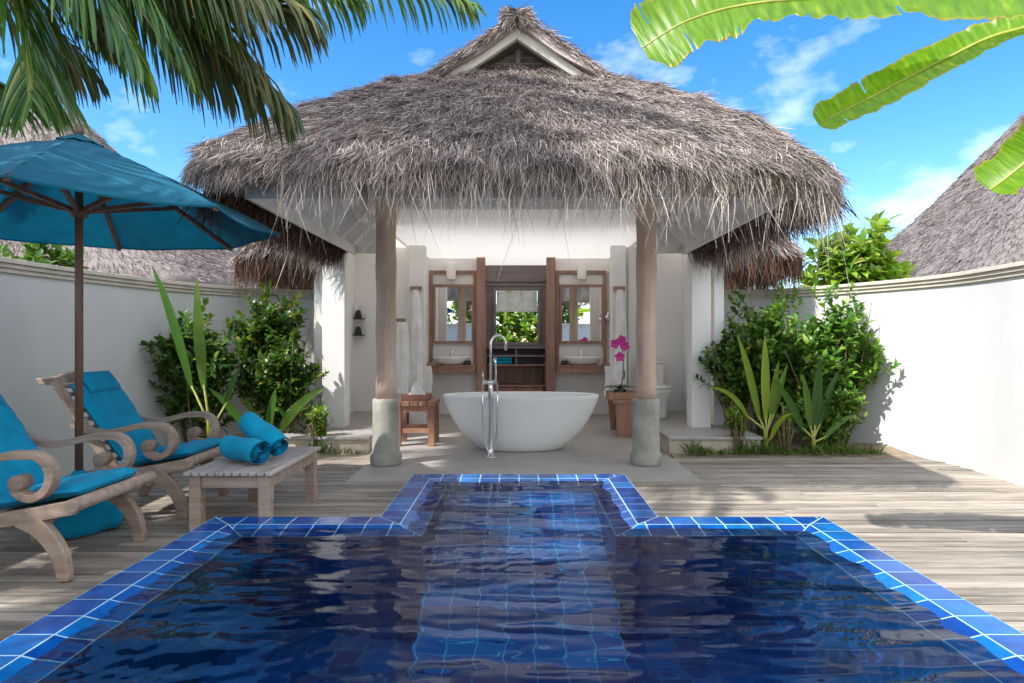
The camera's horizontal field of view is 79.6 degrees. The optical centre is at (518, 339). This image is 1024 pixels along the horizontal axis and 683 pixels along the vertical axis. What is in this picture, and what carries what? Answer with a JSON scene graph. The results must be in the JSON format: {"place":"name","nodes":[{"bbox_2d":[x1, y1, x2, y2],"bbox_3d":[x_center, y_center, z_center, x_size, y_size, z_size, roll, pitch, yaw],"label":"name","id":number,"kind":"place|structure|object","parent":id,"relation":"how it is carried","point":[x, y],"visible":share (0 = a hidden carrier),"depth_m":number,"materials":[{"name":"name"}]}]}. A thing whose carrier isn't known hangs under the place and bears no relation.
{"place":"outdoors","nodes":[
{"label":"outdoors","id":0,"kind":"place"},
{"bbox_2d":[0,0,486,149],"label":"coconut palm","id":1,"kind":"object","parent":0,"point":[209,57],"visible":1,"depth_m":1.92,"materials":[{"name":"green plant"}]},
{"bbox_2d":[215,430,371,457],"bbox_3d":[-2.925,1.210,7.450,2.750,0.080,1.900,0,0,0],"label":"planting bed","id":2,"kind":"object","parent":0,"point":[331,455],"visible":0.06,"depth_m":6.61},
{"bbox_2d":[138,297,245,442],"bbox_3d":[-3.546,0.368,6.746,1.082,1.712,0.749,0,0,0],"label":"shrub","id":3,"kind":"object","parent":2,"relation":"on","point":[218,361],"visible":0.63,"depth_m":6.66,"materials":[{"name":"green plant"}]},
{"bbox_2d":[152,266,239,436],"bbox_3d":[-3.133,0.255,5.965,0.788,1.931,0.232,0,0,0],"label":"coconut seedling","id":4,"kind":"object","parent":2,"relation":"on","point":[199,345],"visible":0.84,"depth_m":5.93,"materials":[{"name":"green plant"}]},
{"bbox_2d":[209,388,323,431],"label":"coconut seedling","id":5,"kind":"object","parent":2,"relation":"on","point":[295,409],"visible":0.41,"depth_m":6.33,"materials":[{"name":"green plant"}]},
{"bbox_2d":[222,276,313,426],"bbox_3d":[-3.016,0.222,7.329,1.045,2.003,0.760,0,0,27],"label":"shrub","id":6,"kind":"object","parent":2,"relation":"on","point":[266,326],"visible":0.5,"depth_m":7.26,"materials":[{"name":"green plant"}]},
{"bbox_2d":[240,326,329,432],"bbox_3d":[-2.662,0.530,6.938,0.975,1.388,0.615,0,0,24],"label":"shrub","id":7,"kind":"object","parent":2,"relation":"on","point":[290,385],"visible":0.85,"depth_m":6.88,"materials":[{"name":"green plant"}]},
{"bbox_2d":[305,401,333,453],"bbox_3d":[-2.169,0.943,6.670,0.296,0.582,0.248,0,0,0],"label":"sapling","id":8,"kind":"object","parent":2,"relation":"on","point":[319,426],"visible":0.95,"depth_m":6.65,"materials":[{"name":"green plant"}]},
{"bbox_2d":[307,433,360,454],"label":"grass","id":9,"kind":"structure","parent":0,"point":[323,451],"depth_m":6.58,"materials":[{"name":"green plant"}]},
{"bbox_2d":[0,458,1023,641],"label":"wooden deck","id":10,"kind":"structure","parent":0,"point":[957,530],"depth_m":4.48,"materials":[{"name":"beige wood"}]},
{"bbox_2d":[0,394,156,581],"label":"lounge chair","id":11,"kind":"object","parent":10,"relation":"on","point":[39,495],"visible":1,"depth_m":3.37,"materials":[{"name":"brown wood"}]},
{"bbox_2d":[36,371,228,518],"bbox_3d":[-2.811,0.745,4.607,1.074,1.029,0.710,0,0,-2],"label":"lounge chair","id":12,"kind":"object","parent":10,"relation":"on","point":[108,405],"visible":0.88,"depth_m":4.40,"materials":[{"name":"brown wood"}]},
{"bbox_2d":[0,124,280,538],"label":"garden umbrella","id":13,"kind":"object","parent":10,"relation":"on","point":[80,191],"visible":0.81,"depth_m":4.02,"materials":[{"name":"blue fabric"}]},
{"bbox_2d":[183,446,320,531],"bbox_3d":[-1.845,1.045,4.375,0.562,0.410,0.970,0,0,0],"label":"slatted table","id":14,"kind":"object","parent":10,"relation":"on","point":[259,481],"visible":0.73,"depth_m":3.96,"materials":[{"name":"grey wood"}]},
{"bbox_2d":[219,435,269,463],"bbox_3d":[-1.876,0.747,4.198,0.389,0.165,0.158,0,0,33],"label":"rolled towel","id":15,"kind":"object","parent":14,"relation":"on","point":[250,450],"visible":1,"depth_m":4.13,"materials":[{"name":"blue fabric"}]},
{"bbox_2d":[239,412,288,455],"bbox_3d":[-1.812,0.664,4.360,0.426,0.288,0.157,0,0,32],"label":"rolled towel","id":16,"kind":"object","parent":15,"relation":"on","point":[253,425],"visible":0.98,"depth_m":4.31,"materials":[{"name":"blue fabric"}]},
{"bbox_2d":[630,0,1023,193],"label":"banana plant","id":17,"kind":"object","parent":10,"relation":"on","point":[660,36],"visible":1,"depth_m":2.84,"materials":[{"name":"green plant"}]},
{"bbox_2d":[0,0,1023,340],"label":"sky","id":18,"kind":"structure","parent":0,"point":[897,158],"materials":[{"name":"blue"}]},
{"bbox_2d":[345,414,702,481],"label":"stone floor","id":19,"kind":"structure","parent":0,"point":[596,445],"depth_m":6.36,"materials":[{"name":"grey stone"}]},
{"bbox_2d":[399,398,439,445],"bbox_3d":[-1.226,0.983,7.405,0.487,0.525,0.460,0,0,0],"label":"stool","id":20,"kind":"object","parent":19,"relation":"on","point":[431,408],"visible":0.85,"depth_m":7.21,"materials":[{"name":"brown wood"}]},
{"bbox_2d":[401,393,431,399],"bbox_3d":[-1.235,0.684,7.430,0.330,0.068,0.260,0,0,0],"label":"tray","id":21,"kind":"object","parent":20,"relation":"on","point":[407,396],"visible":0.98,"depth_m":7.30,"materials":[{"name":"brown wood"}]},
{"bbox_2d":[409,381,425,394],"bbox_3d":[-1.239,0.605,7.449,0.182,0.211,0.180,0,0,-44],"label":"face cloth","id":22,"kind":"object","parent":21,"relation":"in","point":[416,389],"visible":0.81,"depth_m":7.40,"materials":[{"name":"white fabric"}]},
{"bbox_2d":[482,334,506,457],"bbox_3d":[-0.260,0.591,6.524,0.265,1.308,0.138,0,0,0],"label":"bath filler","id":23,"kind":"object","parent":19,"relation":"on","point":[490,449],"visible":1,"depth_m":6.50,"materials":[{"name":"silver metal"}]},
{"bbox_2d":[486,346,545,391],"bbox_3d":[-0.052,0.677,10.855,1.075,1.134,0.470,0,0,0],"label":"open shelf unit","id":24,"kind":"object","parent":19,"relation":"on","point":[521,376],"visible":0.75,"depth_m":10.99,"materials":[{"name":"brown wood"}]},
{"bbox_2d":[492,357,511,363],"bbox_3d":[-0.310,0.353,10.780,0.380,0.127,0.260,0,0,0],"label":"folded towel","id":25,"kind":"object","parent":24,"relation":"on","point":[503,360],"visible":0.7,"depth_m":10.65,"materials":[{"name":"teal fabric"}]},
{"bbox_2d":[443,391,598,451],"bbox_3d":[0.020,0.933,7.050,1.790,0.624,0.792,0,0,0],"label":"bathtub","id":26,"kind":"object","parent":19,"relation":"on","point":[534,421],"visible":0.94,"depth_m":6.75,"materials":[{"name":"white ceramic"}]},
{"bbox_2d":[606,398,632,436],"bbox_3d":[1.445,1.010,8.240,0.470,0.470,0.720,0,0,0],"label":"side stool","id":27,"kind":"object","parent":19,"relation":"on","point":[620,415],"visible":0.51,"depth_m":7.90,"materials":[{"name":"brown wood"}]},
{"bbox_2d":[606,391,635,399],"bbox_3d":[1.395,0.727,8.120,0.450,0.093,0.320,0,0,0],"label":"flower pot","id":28,"kind":"object","parent":27,"relation":"on","point":[626,395],"visible":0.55,"depth_m":7.96,"materials":[{"name":"brown wood"}]},
{"bbox_2d":[602,335,635,391],"bbox_3d":[1.334,0.342,8.091,0.490,0.820,0.395,0,0,-18],"label":"potted orchid","id":29,"kind":"object","parent":28,"relation":"on","point":[622,342],"visible":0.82,"depth_m":8.02,"materials":[{"name":"pink plant"}]},
{"bbox_2d":[677,434,886,454],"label":"grass","id":30,"kind":"structure","parent":0,"point":[822,448],"depth_m":6.57,"materials":[{"name":"green plant"}]},
{"bbox_2d":[671,429,921,457],"bbox_3d":[3.020,1.210,7.450,2.760,0.080,1.900,0,0,0],"label":"planting bed","id":31,"kind":"object","parent":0,"point":[891,452],"visible":0.21,"depth_m":6.61,"materials":[{"name":"soil"}]},
{"bbox_2d":[693,315,775,431],"bbox_3d":[2.542,0.464,7.180,1.034,1.521,0.652,0,0,0],"label":"shrub","id":32,"kind":"object","parent":31,"relation":"on","point":[731,378],"visible":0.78,"depth_m":7.12,"materials":[{"name":"green plant"}]},
{"bbox_2d":[723,404,748,453],"bbox_3d":[2.380,0.967,6.677,0.306,0.532,0.251,0,0,-25],"label":"sapling","id":33,"kind":"object","parent":31,"relation":"on","point":[735,424],"visible":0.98,"depth_m":6.63,"materials":[{"name":"green plant"}]},
{"bbox_2d":[706,335,792,453],"bbox_3d":[2.452,0.583,6.507,0.928,1.277,0.326,0,0,0],"label":"coconut seedling","id":34,"kind":"object","parent":31,"relation":"on","point":[771,400],"visible":0.99,"depth_m":6.57,"materials":[{"name":"green plant"}]},
{"bbox_2d":[711,280,825,440],"bbox_3d":[3.079,0.248,7.459,1.505,1.950,0.818,0,0,0],"label":"shrub","id":35,"kind":"object","parent":31,"relation":"on","point":[769,324],"visible":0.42,"depth_m":7.37,"materials":[{"name":"green plant"}]},
{"bbox_2d":[774,402,793,454],"bbox_3d":[2.851,0.945,6.617,0.274,0.576,0.209,0,0,-39],"label":"sapling","id":36,"kind":"object","parent":31,"relation":"on","point":[784,431],"visible":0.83,"depth_m":6.59,"materials":[{"name":"green plant"}]},
{"bbox_2d":[774,359,855,453],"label":"coconut seedling","id":37,"kind":"object","parent":31,"relation":"on","point":[814,414],"visible":1,"depth_m":6.59,"materials":[{"name":"green plant"}]},
{"bbox_2d":[786,382,867,448],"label":"shrub","id":38,"kind":"object","parent":31,"relation":"on","point":[832,417],"visible":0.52,"depth_m":6.70,"materials":[{"name":"green plant"}]},
{"bbox_2d":[771,281,902,446],"bbox_3d":[3.566,0.272,6.949,1.355,1.905,0.946,0,0,0],"label":"shrub","id":39,"kind":"object","parent":31,"relation":"on","point":[842,337],"visible":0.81,"depth_m":6.83,"materials":[{"name":"green plant"}]},
{"label":"sand ground","id":40,"kind":"structure","parent":0,"visible":0},
{"bbox_2d":[0,242,94,270],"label":"sea lettuce bush","id":41,"kind":"object","parent":40,"relation":"on","point":[37,252],"visible":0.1,"depth_m":7.15,"materials":[{"name":"green plant"}]},
{"bbox_2d":[0,103,278,288],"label":"neighbour villa","id":42,"kind":"object","parent":40,"relation":"on","point":[209,267],"visible":0.17,"depth_m":11.68,"materials":[{"name":"grey plant"}]},
{"bbox_2d":[0,257,313,476],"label":"garden wall","id":43,"kind":"structure","parent":40,"relation":"on","point":[124,316],"depth_m":5.94,"materials":[{"name":"white paint"}]},
{"bbox_2d":[0,474,1023,682],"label":"swimming pool","id":44,"kind":"structure","parent":40,"relation":"in","point":[52,630],"depth_m":3.11,"materials":[{"name":"tile"}]},
{"bbox_2d":[1,481,1023,682],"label":"water","id":45,"kind":"structure","parent":44,"relation":"in","point":[529,582],"depth_m":2.53,"materials":[{"name":"blue liquid"}]},
{"bbox_2d":[496,304,536,341],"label":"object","id":46,"kind":"object","parent":40,"relation":"on","point":[512,322],"visible":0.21,"depth_m":14.29,"materials":[{"name":"green plant"}]},
{"bbox_2d":[174,1,859,466],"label":"bathroom pavilion","id":47,"kind":"structure","parent":40,"relation":"on","point":[516,159],"depth_m":5.79,"materials":[{"name":"grey plant"}]},
{"bbox_2d":[396,318,409,392],"bbox_3d":[-1.656,0.215,8.502,0.294,1.030,0.106,0,0,0],"label":"bath towel","id":48,"kind":"object","parent":47,"relation":"hanging from","point":[402,354],"visible":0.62,"depth_m":8.48,"materials":[{"name":"white fabric"}]},
{"bbox_2d":[408,286,422,388],"bbox_3d":[-1.485,-0.035,8.808,0.234,1.470,0.094,0,0,0],"label":"bathrobe","id":49,"kind":"object","parent":47,"relation":"hanging from","point":[416,361],"visible":0.88,"depth_m":8.78,"materials":[{"name":"white fabric"}]},
{"bbox_2d":[429,270,476,372],"bbox_3d":[-1.103,-0.318,10.045,0.795,1.685,0.510,0,0,0],"label":"vanity","id":50,"kind":"object","parent":47,"relation":"attached to","point":[452,313],"visible":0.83,"depth_m":10.27,"materials":[{"name":"brown wood"}]},
{"bbox_2d":[427,363,433,392],"bbox_3d":[-1.440,0.625,9.753,0.170,0.530,0.083,0,0,0],"label":"hand towel","id":51,"kind":"object","parent":50,"relation":"hanging from","point":[429,378],"visible":0.56,"depth_m":9.73,"materials":[{"name":"white fabric"}]},
{"bbox_2d":[446,262,455,279],"bbox_3d":[-1.123,-1.133,10.165,0.156,0.287,0.167,0,0,0],"label":"wall lamp","id":52,"kind":"object","parent":50,"relation":"attached to","point":[450,270],"visible":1,"depth_m":10.10,"materials":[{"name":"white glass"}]},
{"bbox_2d":[433,356,469,364],"bbox_3d":[-1.103,0.338,10.030,0.610,0.130,0.396,0,0,0],"label":"wash basin","id":53,"kind":"object","parent":50,"relation":"on","point":[450,360],"visible":0.94,"depth_m":9.88,"materials":[{"name":"white ceramic"}]},
{"bbox_2d":[464,360,470,364],"bbox_3d":[-0.825,0.366,9.910,0.100,0.073,0.100,0,0,0],"label":"black box","id":54,"kind":"object","parent":50,"relation":"on","point":[467,362],"visible":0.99,"depth_m":9.86,"materials":[{"name":"plastic"}]},
{"bbox_2d":[493,287,540,345],"bbox_3d":[-0.040,-0.425,11.090,0.870,1.050,0.060,0,0,0],"label":"window","id":55,"kind":"structure","parent":47,"relation":"in","point":[509,299],"depth_m":11.09,"materials":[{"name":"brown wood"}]},
{"bbox_2d":[556,270,606,372],"bbox_3d":[1.038,-0.318,10.045,0.845,1.685,0.510,0,0,0],"label":"vanity","id":56,"kind":"object","parent":47,"relation":"attached to","point":[581,311],"visible":0.85,"depth_m":10.27,"materials":[{"name":"brown wood"}]},
{"bbox_2d":[561,360,566,364],"bbox_3d":[0.725,0.366,9.910,0.100,0.073,0.100,0,0,0],"label":"black box","id":57,"kind":"object","parent":56,"relation":"on","point":[563,362],"visible":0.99,"depth_m":9.86,"materials":[{"name":"plastic"}]},
{"bbox_2d":[577,262,586,279],"bbox_3d":[1.038,-1.133,10.165,0.156,0.287,0.167,0,0,0],"label":"wall lamp","id":58,"kind":"object","parent":56,"relation":"attached to","point":[581,270],"visible":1,"depth_m":10.10,"materials":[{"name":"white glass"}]},
{"bbox_2d":[564,356,600,364],"bbox_3d":[1.038,0.338,10.030,0.610,0.130,0.396,0,0,0],"label":"wash basin","id":59,"kind":"object","parent":56,"relation":"on","point":[582,360],"visible":0.98,"depth_m":9.88,"materials":[{"name":"white ceramic"}]},
{"bbox_2d":[602,363,609,395],"bbox_3d":[1.400,0.625,9.753,0.170,0.530,0.083,0,0,0],"label":"hand towel","id":60,"kind":"object","parent":56,"relation":"hanging from","point":[607,372],"visible":0.62,"depth_m":9.73,"materials":[{"name":"white fabric"}]},
{"bbox_2d":[604,311,609,322],"bbox_3d":[1.455,-0.370,10.028,0.110,0.190,0.474,0,0,0],"label":"shaving mirror","id":61,"kind":"object","parent":47,"relation":"attached to","point":[607,317],"visible":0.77,"depth_m":9.85,"materials":[{"name":"silver metal"}]},
{"bbox_2d":[612,286,626,383],"bbox_3d":[1.435,-0.070,8.808,0.224,1.400,0.094,0,0,0],"label":"bathrobe","id":62,"kind":"object","parent":47,"relation":"hanging from","point":[620,329],"visible":0.81,"depth_m":8.78,"materials":[{"name":"white fabric"}]},
{"bbox_2d":[656,361,672,418],"bbox_3d":[1.880,0.674,8.492,0.384,0.739,0.835,0,0,0],"label":"toilet","id":63,"kind":"object","parent":47,"relation":"on","point":[663,392],"visible":0.46,"depth_m":8.17,"materials":[{"name":"white ceramic"}]},
{"bbox_2d":[686,261,1023,485],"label":"garden wall","id":64,"kind":"structure","parent":40,"relation":"on","point":[952,393],"depth_m":6.26,"materials":[{"name":"white paint"}]},
{"bbox_2d":[797,210,917,287],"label":"sea lettuce bush","id":65,"kind":"object","parent":40,"relation":"on","point":[868,259],"visible":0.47,"depth_m":9.47,"materials":[{"name":"green plant"}]},
{"bbox_2d":[883,112,1023,277],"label":"neighbour villa","id":66,"kind":"object","parent":40,"relation":"on","point":[966,220],"visible":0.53,"depth_m":13.58,"materials":[{"name":"grey plant"}]},
{"bbox_3d":[-2.335,-0.309,8.930,0.170,0.012,0.140,0,0,0],"label":"corner shelf","id":67,"kind":"object","parent":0,"visible":0},
{"bbox_2d":[355,306,361,317],"bbox_3d":[-2.330,-0.402,8.920,0.104,0.171,0.104,0,0,0],"label":"soap bottle","id":68,"kind":"object","parent":67,"relation":"on","point":[358,314],"visible":0.98,"depth_m":8.89,"materials":[{"name":"black plastic"}]},
{"bbox_3d":[-2.335,-0.069,8.930,0.170,0.012,0.140,0,0,0],"label":"corner shelf","id":69,"kind":"object","parent":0,"visible":0},
{"bbox_2d":[355,323,361,334],"bbox_3d":[-2.330,-0.162,8.920,0.104,0.171,0.104,0,0,0],"label":"soap bottle","id":70,"kind":"object","parent":69,"relation":"on","point":[358,331],"visible":1,"depth_m":8.89,"materials":[{"name":"black plastic"}]}
]}

